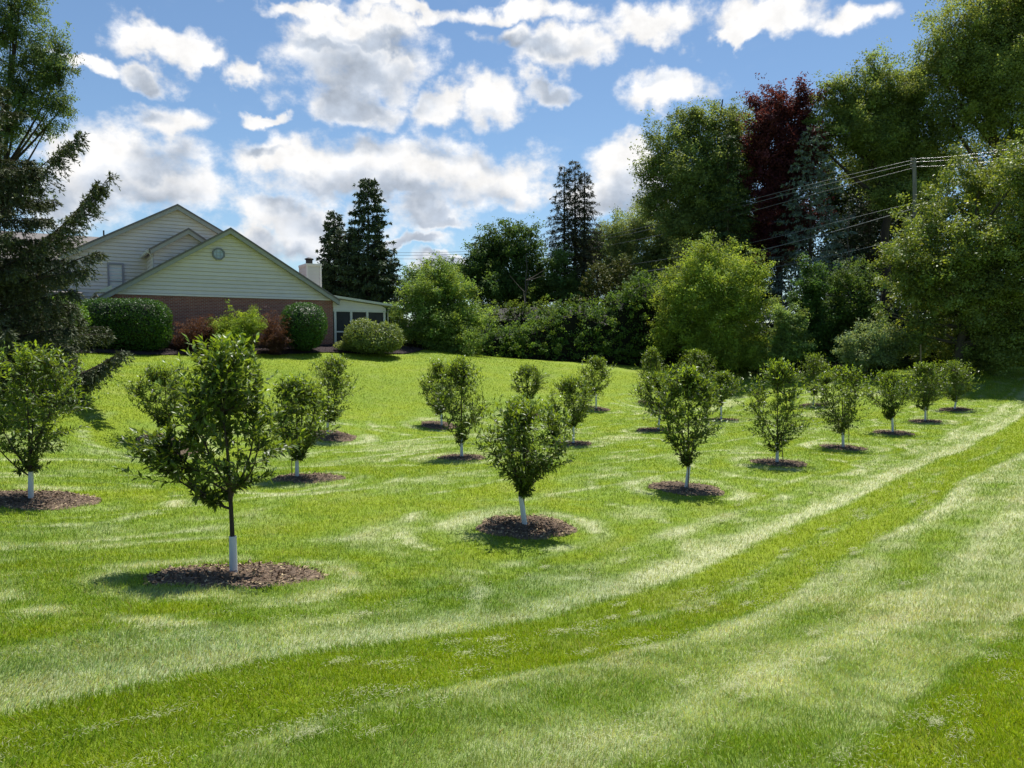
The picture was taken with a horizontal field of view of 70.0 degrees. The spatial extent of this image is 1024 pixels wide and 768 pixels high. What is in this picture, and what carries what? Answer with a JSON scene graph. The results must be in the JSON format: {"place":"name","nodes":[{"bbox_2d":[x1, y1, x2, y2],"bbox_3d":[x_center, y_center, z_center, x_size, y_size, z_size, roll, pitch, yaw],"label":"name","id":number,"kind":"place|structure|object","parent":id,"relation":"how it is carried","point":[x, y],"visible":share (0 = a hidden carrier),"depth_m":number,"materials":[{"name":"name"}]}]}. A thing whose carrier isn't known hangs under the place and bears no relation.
{"place":"outdoors","nodes":[
{"label":"outdoors","id":0,"kind":"place"},
{"bbox_2d":[0,0,1017,326],"label":"sky","id":1,"kind":"structure","parent":0,"point":[259,119],"materials":[{"name":"blue"}]},
{"bbox_2d":[0,350,1023,767],"bbox_3d":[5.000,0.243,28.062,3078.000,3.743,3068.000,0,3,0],"label":"lawn","id":2,"kind":"structure","parent":0,"point":[374,406],"depth_m":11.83,"materials":[{"name":"plant"}]},
{"bbox_2d":[0,0,84,211],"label":"feathery tree","id":3,"kind":"object","parent":2,"relation":"on","point":[50,70],"visible":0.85,"depth_m":26.12,"materials":[{"name":"green plant"}]},
{"bbox_2d":[0,489,100,510],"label":"mulch ring","id":4,"kind":"object","parent":2,"relation":"on","point":[44,499],"visible":0.96,"depth_m":13.01,"materials":[{"name":"wood"}]},
{"bbox_2d":[0,339,110,497],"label":"fruit tree","id":5,"kind":"object","parent":4,"relation":"on","point":[47,363],"visible":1,"depth_m":12.90,"materials":[{"name":"green plant"}]},
{"bbox_2d":[0,58,135,406],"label":"spruce tree","id":6,"kind":"object","parent":2,"relation":"on","point":[28,285],"visible":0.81,"depth_m":21.71,"materials":[{"name":"green plant"}]},
{"bbox_2d":[136,433,196,455],"bbox_3d":[-9.934,1.763,21.210,1.781,0.605,1.655,0,3,0],"label":"mulch ring","id":7,"kind":"object","parent":2,"relation":"on","point":[138,439],"visible":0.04,"depth_m":21.06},
{"bbox_2d":[116,362,197,428],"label":"fruit tree","id":8,"kind":"object","parent":7,"relation":"on","point":[153,374],"visible":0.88,"depth_m":20.89,"materials":[{"name":"green plant"}]},
{"bbox_2d":[0,204,391,344],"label":"house","id":9,"kind":"structure","parent":2,"relation":"on","point":[181,262],"depth_m":40.51,"materials":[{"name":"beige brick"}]},
{"bbox_2d":[107,262,123,286],"bbox_3d":[-22.321,-5.787,41.197,0.810,2.054,0.140,-2,4,-32],"label":"window","id":10,"kind":"structure","parent":9,"relation":"in","point":[108,264],"depth_m":41.18,"materials":[{"name":"grey glass"}]},
{"bbox_2d":[212,248,224,259],"bbox_3d":[-15.789,-6.999,39.351,0.628,0.628,0.090,-2,4,-32],"label":"octagonal window","id":11,"kind":"structure","parent":9,"relation":"in","point":[218,253],"depth_m":39.34,"materials":[{"name":"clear glass"}]},
{"bbox_2d":[143,559,328,588],"bbox_3d":[-3.227,2.256,8.675,2.025,0.443,1.960,0,3,0],"label":"mulch ring","id":12,"kind":"object","parent":2,"relation":"on","point":[252,575],"visible":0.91,"depth_m":8.44,"materials":[{"name":"wood"}]},
{"bbox_2d":[111,331,309,571],"bbox_3d":[-3.423,0.796,8.624,2.258,2.882,1.762,0,3,0],"label":"fruit tree","id":13,"kind":"object","parent":12,"relation":"on","point":[225,361],"visible":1,"depth_m":8.38,"materials":[{"name":"green plant"}]},
{"bbox_2d":[67,342,430,355],"bbox_3d":[-16.101,-2.016,39.306,27.941,0.936,7.162,-2,4,-33],"label":"mulch bed","id":14,"kind":"object","parent":2,"relation":"on","point":[331,348],"visible":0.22,"depth_m":38.60,"materials":[{"name":"wood"}]},
{"bbox_2d":[16,296,92,345],"bbox_3d":[-21.036,-2.279,32.990,4.094,3.604,2.464,1,3,17],"label":"hedge plant","id":15,"kind":"object","parent":14,"relation":"on","point":[83,311],"visible":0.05,"depth_m":32.86,"materials":[{"name":"green plant"}]},
{"bbox_2d":[74,297,173,350],"bbox_3d":[-19.270,-2.865,35.796,5.238,2.785,2.239,0,3,0],"label":"clipped hedge","id":16,"kind":"object","parent":14,"relation":"on","point":[134,323],"visible":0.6,"depth_m":35.03,"materials":[{"name":"green plant"}]},
{"bbox_2d":[165,314,218,350],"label":"brown bush","id":17,"kind":"object","parent":14,"relation":"on","point":[192,332],"visible":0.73,"depth_m":36.54,"materials":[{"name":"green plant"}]},
{"bbox_2d":[205,299,267,354],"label":"green bush","id":18,"kind":"object","parent":14,"relation":"on","point":[248,324],"visible":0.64,"depth_m":36.94,"materials":[{"name":"green plant"}]},
{"bbox_2d":[255,305,293,355],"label":"brown bush","id":19,"kind":"object","parent":14,"relation":"on","point":[273,342],"visible":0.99,"depth_m":37.93,"materials":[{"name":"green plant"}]},
{"bbox_2d":[280,302,327,350],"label":"round bush","id":20,"kind":"object","parent":14,"relation":"on","point":[308,325],"visible":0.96,"depth_m":38.72,"materials":[{"name":"green plant"}]},
{"bbox_2d":[339,316,406,353],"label":"rhododendron","id":21,"kind":"object","parent":14,"relation":"on","point":[367,338],"visible":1,"depth_m":40.31,"materials":[{"name":"green plant"}]},
{"bbox_2d":[271,472,345,483],"bbox_3d":[-4.693,2.161,16.918,1.763,0.205,1.654,0,3,0],"label":"mulch ring","id":22,"kind":"object","parent":2,"relation":"on","point":[314,477],"visible":0.96,"depth_m":16.73,"materials":[{"name":"wood"}]},
{"bbox_2d":[258,371,342,475],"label":"fruit tree","id":23,"kind":"object","parent":22,"relation":"on","point":[288,388],"visible":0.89,"depth_m":16.73,"materials":[{"name":"green plant"}]},
{"bbox_2d":[315,210,345,325],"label":"spruce tree","id":24,"kind":"object","parent":2,"relation":"on","point":[331,225],"visible":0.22,"depth_m":58.94,"materials":[{"name":"green plant"}]},
{"bbox_2d":[314,429,356,441],"bbox_3d":[-6.193,1.757,25.201,1.682,0.345,1.809,0,3,0],"label":"mulch ring","id":25,"kind":"object","parent":2,"relation":"on","point":[338,436],"visible":0.69,"depth_m":24.94,"materials":[{"name":"wood"}]},
{"bbox_2d":[301,353,364,434],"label":"fruit tree","id":26,"kind":"object","parent":25,"relation":"on","point":[335,365],"visible":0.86,"depth_m":24.84,"materials":[{"name":"green plant"}]},
{"bbox_2d":[321,229,374,334],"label":"spruce tree","id":27,"kind":"object","parent":2,"relation":"on","point":[333,250],"visible":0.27,"depth_m":57.64,"materials":[{"name":"green plant"}]},
{"bbox_2d":[332,177,408,341],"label":"spruce tree","id":28,"kind":"object","parent":2,"relation":"on","point":[374,227],"visible":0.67,"depth_m":56.74,"materials":[{"name":"green plant"}]},
{"bbox_2d":[354,249,411,323],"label":"spruce tree","id":29,"kind":"object","parent":2,"relation":"on","point":[390,293],"visible":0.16,"depth_m":58.02,"materials":[{"name":"green plant"}]},
{"bbox_2d":[395,254,463,298],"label":"broadleaf tree","id":30,"kind":"object","parent":2,"relation":"on","point":[415,272],"visible":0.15,"depth_m":68.73,"materials":[{"name":"green plant"}]},
{"bbox_2d":[421,420,456,429],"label":"mulch ring","id":31,"kind":"object","parent":2,"relation":"on","point":[432,424],"visible":0.78,"depth_m":28.99,"materials":[{"name":"wood"}]},
{"bbox_2d":[417,358,458,424],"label":"fruit tree","id":32,"kind":"object","parent":31,"relation":"on","point":[437,369],"visible":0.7,"depth_m":28.95,"materials":[{"name":"green plant"}]},
{"bbox_2d":[383,251,498,355],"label":"shrubby tree","id":33,"kind":"object","parent":2,"relation":"on","point":[451,321],"visible":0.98,"depth_m":45.37,"materials":[{"name":"green plant"}]},
{"bbox_2d":[400,321,493,353],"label":"dark hedge","id":34,"kind":"object","parent":2,"relation":"on","point":[412,344],"visible":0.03,"depth_m":49.06,"materials":[{"name":"green plant"}]},
{"bbox_2d":[437,453,484,460],"bbox_3d":[-1.438,2.070,20.856,1.496,0.212,1.591,0,3,0],"label":"mulch ring","id":35,"kind":"object","parent":2,"relation":"on","point":[465,456],"visible":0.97,"depth_m":20.63,"materials":[{"name":"wood"}]},
{"bbox_2d":[420,355,495,456],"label":"fruit tree","id":36,"kind":"object","parent":35,"relation":"on","point":[459,374],"visible":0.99,"depth_m":20.62,"materials":[{"name":"green plant"}]},
{"bbox_2d":[464,235,500,311],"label":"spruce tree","id":37,"kind":"object","parent":2,"relation":"on","point":[475,237],"visible":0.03,"depth_m":65.14,"materials":[{"name":"green plant"}]},
{"bbox_2d":[456,212,560,310],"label":"broadleaf tree","id":38,"kind":"object","parent":2,"relation":"on","point":[494,257],"visible":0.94,"depth_m":62.63,"materials":[{"name":"green plant"}]},
{"bbox_2d":[0,477,1023,767],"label":"grass clippings","id":39,"kind":"object","parent":2,"relation":"on","point":[824,659],"depth_m":5.75,"materials":[{"name":"plant"}]},
{"bbox_2d":[472,286,570,330],"bbox_3d":[-0.045,-3.919,58.659,12.164,7.802,6.277,-1,3,-16],"label":"vine hedge","id":40,"kind":"object","parent":2,"relation":"on","point":[507,314],"visible":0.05,"depth_m":57.78,"materials":[{"name":"green plant"}]},
{"bbox_2d":[474,513,577,539],"bbox_3d":[0.251,2.405,12.461,1.775,0.222,1.541,0,3,0],"label":"mulch ring","id":41,"kind":"object","parent":2,"relation":"on","point":[534,527],"visible":0.94,"depth_m":12.28,"materials":[{"name":"wood"}]},
{"bbox_2d":[460,392,582,524],"bbox_3d":[0.161,1.277,12.385,2.098,2.273,2.124,0,3,0],"label":"fruit tree","id":42,"kind":"object","parent":41,"relation":"on","point":[517,423],"visible":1,"depth_m":12.22,"materials":[{"name":"green plant"}]},
{"bbox_2d":[511,257,542,307],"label":"bare tree","id":43,"kind":"object","parent":2,"relation":"on","point":[525,291],"visible":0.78,"depth_m":58.59,"materials":[{"name":"grey plant"}]},
{"bbox_2d":[517,240,594,306],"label":"broadleaf tree","id":44,"kind":"object","parent":2,"relation":"on","point":[552,288],"visible":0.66,"depth_m":65.02,"materials":[{"name":"green plant"}]},
{"bbox_2d":[563,440,591,445],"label":"mulch ring","id":45,"kind":"object","parent":2,"relation":"on","point":[580,442],"visible":0.58,"depth_m":24.44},
{"bbox_2d":[538,373,603,442],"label":"fruit tree","id":46,"kind":"object","parent":45,"relation":"on","point":[568,384],"visible":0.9,"depth_m":24.40,"materials":[{"name":"green plant"}]},
{"bbox_2d":[541,160,615,308],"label":"pine tree","id":47,"kind":"object","parent":2,"relation":"on","point":[584,250],"visible":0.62,"depth_m":66.78,"materials":[{"name":"green plant"}]},
{"bbox_2d":[470,266,690,366],"bbox_3d":[5.093,-4.253,52.233,18.289,8.680,5.949,-1,3,-13],"label":"vine hedge","id":48,"kind":"object","parent":2,"relation":"on","point":[574,332],"visible":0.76,"depth_m":51.11,"materials":[{"name":"green plant"}]},
{"bbox_2d":[574,262,617,314],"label":"cedar tree","id":49,"kind":"object","parent":2,"relation":"on","point":[601,282],"visible":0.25,"depth_m":59.27,"materials":[{"name":"green plant"}]},
{"bbox_2d":[584,406,609,411],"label":"mulch ring","id":50,"kind":"object","parent":2,"relation":"on","point":[598,408],"visible":0.6,"depth_m":36.63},
{"bbox_2d":[572,354,615,407],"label":"fruit tree","id":51,"kind":"object","parent":50,"relation":"on","point":[596,363],"visible":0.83,"depth_m":36.43,"materials":[{"name":"green plant"}]},
{"bbox_2d":[576,223,635,267],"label":"broadleaf tree","id":52,"kind":"object","parent":2,"relation":"on","point":[598,251],"visible":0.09,"depth_m":84.27,"materials":[{"name":"green plant"}]},
{"bbox_2d":[600,255,637,309],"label":"cedar tree","id":53,"kind":"object","parent":2,"relation":"on","point":[621,269],"visible":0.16,"depth_m":60.04,"materials":[{"name":"green plant"}]},
{"bbox_2d":[592,200,686,287],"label":"willow tree","id":54,"kind":"object","parent":2,"relation":"on","point":[621,250],"visible":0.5,"depth_m":68.50,"materials":[{"name":"green plant"}]},
{"bbox_2d":[636,427,667,431],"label":"mulch ring","id":55,"kind":"object","parent":2,"relation":"on","point":[651,429],"visible":0.73,"depth_m":28.32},
{"bbox_2d":[628,370,668,428],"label":"fruit tree","id":56,"kind":"object","parent":55,"relation":"on","point":[653,380],"visible":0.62,"depth_m":28.39,"materials":[{"name":"green plant"}]},
{"bbox_2d":[647,479,724,495],"bbox_3d":[3.894,2.329,16.444,1.741,0.215,1.529,0,3,0],"label":"mulch ring","id":57,"kind":"object","parent":2,"relation":"on","point":[679,488],"visible":0.94,"depth_m":16.30,"materials":[{"name":"wood"}]},
{"bbox_2d":[640,361,732,487],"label":"fruit tree","id":58,"kind":"object","parent":57,"relation":"on","point":[679,382],"visible":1,"depth_m":16.26,"materials":[{"name":"green plant"}]},
{"bbox_2d":[624,96,761,257],"bbox_3d":[17.173,-13.087,61.655,14.646,24.761,8.328,-2,4,-28],"label":"tall tree","id":59,"kind":"object","parent":2,"relation":"on","point":[680,174],"visible":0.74,"depth_m":59.99,"materials":[{"name":"green plant"}]},
{"bbox_2d":[593,212,804,287],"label":"broadleaf tree","id":60,"kind":"object","parent":2,"relation":"on","point":[690,253],"depth_m":79.07,"materials":[{"name":"green plant"}]},
{"bbox_2d":[611,188,803,327],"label":"broadleaf tree","id":61,"kind":"object","parent":2,"relation":"on","point":[765,297],"visible":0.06,"depth_m":70.35,"materials":[{"name":"green plant"}]},
{"bbox_2d":[660,324,770,369],"bbox_3d":[14.486,-2.704,52.458,8.892,3.647,3.437,0,3,0],"label":"dark hedge","id":62,"kind":"object","parent":2,"relation":"on","point":[674,359],"visible":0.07,"depth_m":51.71,"materials":[{"name":"green plant"}]},
{"bbox_2d":[642,229,789,374],"bbox_3d":[14.030,-5.444,49.458,9.912,10.314,7.634,-1,3,-17],"label":"yellow green tree","id":63,"kind":"object","parent":2,"relation":"on","point":[705,318],"visible":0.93,"depth_m":48.35,"materials":[{"name":"green plant"}]},
{"bbox_2d":[710,417,737,420],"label":"mulch ring","id":64,"kind":"object","parent":2,"relation":"on","point":[725,419],"visible":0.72,"depth_m":32.28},
{"bbox_2d":[699,369,745,418],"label":"fruit tree","id":65,"kind":"object","parent":64,"relation":"on","point":[722,377],"visible":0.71,"depth_m":32.22,"materials":[{"name":"green plant"}]},
{"bbox_2d":[694,134,772,366],"bbox_3d":[17.878,-10.503,59.647,7.605,19.454,8.007,3,5,44],"label":"spruce tree","id":66,"kind":"object","parent":2,"relation":"on","point":[727,233],"visible":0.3,"depth_m":58.79,"materials":[{"name":"green plant"}]},
{"bbox_2d":[749,457,806,466],"bbox_3d":[7.401,2.150,20.268,1.536,0.163,1.494,0,3,0],"label":"mulch ring","id":67,"kind":"object","parent":2,"relation":"on","point":[781,463],"visible":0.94,"depth_m":20.14,"materials":[{"name":"wood"}]},
{"bbox_2d":[734,356,822,461],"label":"fruit tree","id":68,"kind":"object","parent":67,"relation":"on","point":[778,372],"visible":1,"depth_m":20.05,"materials":[{"name":"green plant"}]},
{"bbox_2d":[732,71,838,364],"bbox_3d":[22.160,-13.043,59.734,8.735,24.328,7.213,0,3,0],"label":"copper beech","id":69,"kind":"object","parent":2,"relation":"on","point":[780,127],"visible":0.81,"depth_m":58.52,"materials":[{"name":"red plant"}]},
{"bbox_2d":[758,301,821,365],"bbox_3d":[18.031,-2.820,47.847,3.781,5.340,3.062,0,3,0],"label":"light shrub","id":70,"kind":"object","parent":2,"relation":"on","point":[788,328],"visible":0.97,"depth_m":47.39,"materials":[{"name":"green plant"}]},
{"bbox_2d":[756,127,862,364],"bbox_3d":[23.393,-10.555,57.611,8.404,19.207,8.809,0,3,0],"label":"spruce tree","id":71,"kind":"object","parent":2,"relation":"on","point":[812,232],"visible":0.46,"depth_m":56.98,"materials":[{"name":"green plant"}]},
{"bbox_2d":[799,403,821,406],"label":"mulch ring","id":72,"kind":"object","parent":2,"relation":"on","point":[804,405],"visible":0.49,"depth_m":40.35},
{"bbox_2d":[796,351,835,404],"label":"fruit tree","id":73,"kind":"object","parent":72,"relation":"on","point":[812,365],"visible":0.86,"depth_m":40.15,"materials":[{"name":"green plant"}]},
{"bbox_2d":[782,252,845,371],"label":"shrubby tree","id":74,"kind":"object","parent":2,"relation":"on","point":[810,298],"visible":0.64,"depth_m":49.02,"materials":[{"name":"green plant"}]},
{"bbox_2d":[638,359,1023,375],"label":"undergrowth","id":75,"kind":"object","parent":2,"relation":"on","point":[906,363],"visible":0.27,"depth_m":49.82,"materials":[{"name":"green plant"}]},
{"bbox_2d":[768,155,896,312],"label":"broadleaf tree","id":76,"kind":"object","parent":2,"relation":"on","point":[824,240],"visible":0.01,"depth_m":82.00,"materials":[{"name":"green plant"}]},
{"bbox_2d":[761,304,909,365],"bbox_3d":[24.192,-3.567,54.631,11.959,5.238,4.004,1,3,9],"label":"dark hedge","id":77,"kind":"object","parent":2,"relation":"on","point":[889,320],"visible":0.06,"depth_m":53.72,"materials":[{"name":"green plant"}]},
{"bbox_2d":[820,443,866,450],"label":"mulch ring","id":78,"kind":"object","parent":2,"relation":"on","point":[846,447],"visible":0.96,"depth_m":23.94,"materials":[{"name":"wood"}]},
{"bbox_2d":[804,364,874,446],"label":"fruit tree","id":79,"kind":"object","parent":78,"relation":"on","point":[843,419],"visible":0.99,"depth_m":23.87,"materials":[{"name":"green plant"}]},
{"bbox_2d":[826,202,865,301],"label":"bare tree","id":80,"kind":"object","parent":2,"relation":"on","point":[848,238],"visible":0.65,"depth_m":55.45,"materials":[{"name":"grey plant"}]},
{"bbox_2d":[824,254,895,371],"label":"shrubby tree","id":81,"kind":"object","parent":2,"relation":"on","point":[855,308],"visible":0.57,"depth_m":49.05,"materials":[{"name":"green plant"}]},
{"bbox_2d":[826,178,913,365],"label":"spruce tree","id":82,"kind":"object","parent":2,"relation":"on","point":[863,236],"visible":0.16,"depth_m":65.10,"materials":[{"name":"green plant"}]},
{"bbox_2d":[831,316,927,379],"bbox_3d":[23.052,-2.282,46.399,5.804,4.275,3.996,0,3,0],"label":"sprawling shrub","id":83,"kind":"object","parent":2,"relation":"on","point":[880,345],"visible":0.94,"depth_m":45.80,"materials":[{"name":"green plant"}]},
{"bbox_2d":[799,147,965,298],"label":"broadleaf tree","id":84,"kind":"object","parent":2,"relation":"on","point":[840,198],"visible":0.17,"depth_m":69.95,"materials":[{"name":"green plant"}]},
{"bbox_2d":[800,37,977,310],"bbox_3d":[30.232,-14.484,59.333,14.581,26.682,8.671,0,3,0],"label":"oak tree","id":85,"kind":"object","parent":2,"relation":"on","point":[873,120],"visible":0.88,"depth_m":57.85,"materials":[{"name":"green plant"}]},
{"bbox_2d":[872,429,915,435],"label":"mulch ring","id":86,"kind":"object","parent":2,"relation":"on","point":[896,432],"visible":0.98,"depth_m":27.98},
{"bbox_2d":[859,369,923,431],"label":"fruit tree","id":87,"kind":"object","parent":86,"relation":"on","point":[888,381],"visible":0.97,"depth_m":27.89,"materials":[{"name":"green plant"}]},
{"bbox_2d":[875,187,954,361],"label":"spruce tree","id":88,"kind":"object","parent":2,"relation":"on","point":[899,225],"visible":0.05,"depth_m":66.93,"materials":[{"name":"green plant"}]},
{"bbox_2d":[910,157,919,365],"bbox_3d":[27.307,-7.922,49.597,1.200,14.618,0.341,0,3,-3],"label":"utility pole","id":89,"kind":"object","parent":2,"relation":"on","point":[914,178],"visible":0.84,"depth_m":49.23,"materials":[{"name":"brown wood"}]},
{"bbox_2d":[325,165,923,258],"bbox_3d":[0.293,-14.812,76.398,0.120,3.150,77.405,-3,5,-45],"label":"overhead wire","id":90,"kind":"object","parent":89,"relation":"attached to","point":[750,211],"visible":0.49,"depth_m":55.69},
{"bbox_2d":[379,157,923,252],"bbox_3d":[0.365,-15.720,76.268,0.118,3.242,77.263,-3,5,-45],"label":"overhead wire","id":91,"kind":"object","parent":89,"relation":"attached to","point":[721,207],"visible":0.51,"depth_m":57.55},
{"bbox_2d":[448,161,921,254],"bbox_3d":[0.366,-15.357,76.289,0.119,3.060,77.272,-3,5,-45],"label":"overhead wire","id":92,"kind":"object","parent":89,"relation":"attached to","point":[755,202],"visible":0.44,"depth_m":55.58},
{"bbox_2d":[529,203,911,275],"bbox_3d":[4.523,-12.274,72.285,0.100,2.605,64.317,-3,5,-45],"label":"overhead wire","id":93,"kind":"object","parent":89,"relation":"attached to","point":[773,237],"visible":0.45,"depth_m":55.64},
{"bbox_2d":[908,419,941,422],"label":"mulch ring","id":94,"kind":"object","parent":2,"relation":"on","point":[925,421],"visible":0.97,"depth_m":31.76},
{"bbox_2d":[902,361,950,420],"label":"fruit tree","id":95,"kind":"object","parent":94,"relation":"on","point":[925,369],"visible":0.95,"depth_m":31.70,"materials":[{"name":"green plant"}]},
{"bbox_2d":[904,314,977,362],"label":"dark hedge","id":96,"kind":"object","parent":2,"relation":"on","point":[932,354],"visible":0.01,"depth_m":51.27,"materials":[{"name":"green plant"}]},
{"bbox_2d":[867,128,1023,377],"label":"overhanging tree","id":97,"kind":"object","parent":2,"relation":"on","point":[960,267],"visible":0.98,"depth_m":43.59,"materials":[{"name":"green plant"}]},
{"bbox_2d":[939,407,972,411],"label":"mulch ring","id":98,"kind":"object","parent":2,"relation":"on","point":[952,409],"visible":0.98,"depth_m":35.94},
{"bbox_2d":[930,359,984,408],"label":"fruit tree","id":99,"kind":"object","parent":98,"relation":"on","point":[958,373],"visible":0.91,"depth_m":35.84,"materials":[{"name":"green plant"}]},
{"bbox_2d":[896,134,1023,318],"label":"broadleaf tree","id":100,"kind":"object","parent":2,"relation":"on","point":[983,161],"visible":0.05,"depth_m":77.02,"materials":[{"name":"green plant"}]},
{"bbox_2d":[898,0,1023,307],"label":"oak tree","id":101,"kind":"object","parent":2,"relation":"on","point":[980,60],"visible":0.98,"depth_m":55.09,"materials":[{"name":"green plant"}]},
{"bbox_2d":[616,209,910,275],"bbox_3d":[4.616,-11.625,72.231,0.123,3.077,63.734,-3,5,-45],"label":"overhead wire","id":102,"kind":"object","parent":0,"point":[791,242],"visible":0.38,"depth_m":54.58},
{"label":"mulch ring","id":103,"kind":"object","parent":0,"visible":0},
{"bbox_2d":[509,363,551,404],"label":"fruit tree","id":104,"kind":"object","parent":103,"relation":"on","point":[526,372],"visible":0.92,"depth_m":32.76,"materials":[{"name":"green plant"}]},
{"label":"mulch ring","id":105,"kind":"object","parent":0,"visible":0},
{"bbox_2d":[633,346,668,391],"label":"fruit tree","id":106,"kind":"object","parent":105,"relation":"on","point":[652,354],"visible":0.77,"depth_m":40.33,"materials":[{"name":"green plant"}]},
{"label":"mulch ring","id":107,"kind":"object","parent":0,"visible":0},
{"bbox_2d":[669,348,716,393],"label":"fruit tree","id":108,"kind":"object","parent":107,"relation":"on","point":[696,356],"visible":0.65,"depth_m":44.36,"materials":[{"name":"green plant"}]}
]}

